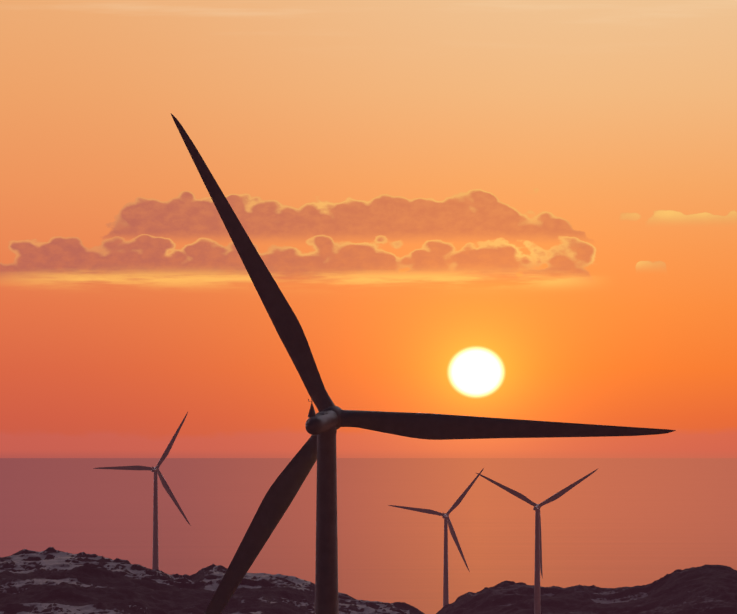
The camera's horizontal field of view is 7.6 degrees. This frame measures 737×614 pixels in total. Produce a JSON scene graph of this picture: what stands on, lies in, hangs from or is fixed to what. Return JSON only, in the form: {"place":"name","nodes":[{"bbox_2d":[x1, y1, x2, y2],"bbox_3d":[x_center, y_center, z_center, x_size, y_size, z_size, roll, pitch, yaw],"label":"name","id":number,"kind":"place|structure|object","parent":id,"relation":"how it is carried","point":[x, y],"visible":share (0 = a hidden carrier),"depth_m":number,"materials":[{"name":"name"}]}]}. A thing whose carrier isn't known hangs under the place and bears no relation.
{"place":"outdoors","nodes":[
{"label":"outdoors","id":0,"kind":"place"},
{"bbox_2d":[0,458,736,613],"bbox_3d":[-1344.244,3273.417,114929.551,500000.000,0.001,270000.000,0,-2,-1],"label":"sea","id":1,"kind":"structure","parent":0,"point":[618,522],"depth_m":22109.32,"materials":[{"name":"pink liquid"}]},
{"bbox_2d":[0,547,736,613],"bbox_3d":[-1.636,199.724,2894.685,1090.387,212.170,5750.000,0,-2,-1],"label":"terrain","id":2,"kind":"structure","parent":0,"point":[50,580],"depth_m":3206.08,"materials":[{"name":"brown stone"}]},
{"bbox_2d":[93,412,190,569],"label":"wind turbine","id":3,"kind":"object","parent":2,"relation":"on","point":[155,561],"visible":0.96,"depth_m":3407.65,"materials":[{"name":"grey metal"}]},
{"bbox_2d":[171,114,675,613],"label":"wind turbine","id":4,"kind":"object","parent":2,"relation":"on","point":[323,426],"visible":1,"depth_m":655.76,"materials":[{"name":"paint"}]},
{"bbox_2d":[388,468,483,606],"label":"wind turbine","id":5,"kind":"object","parent":2,"relation":"on","point":[447,521],"visible":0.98,"depth_m":3684.22,"materials":[{"name":"grey metal"}]},
{"bbox_2d":[476,469,596,613],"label":"wind turbine","id":6,"kind":"object","parent":2,"relation":"on","point":[538,566],"visible":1,"depth_m":3119.23,"materials":[{"name":"grey metal"}]},
{"bbox_2d":[0,0,736,457],"label":"sky","id":7,"kind":"structure","parent":0,"point":[507,209],"materials":[{"name":"orange"}]}
]}

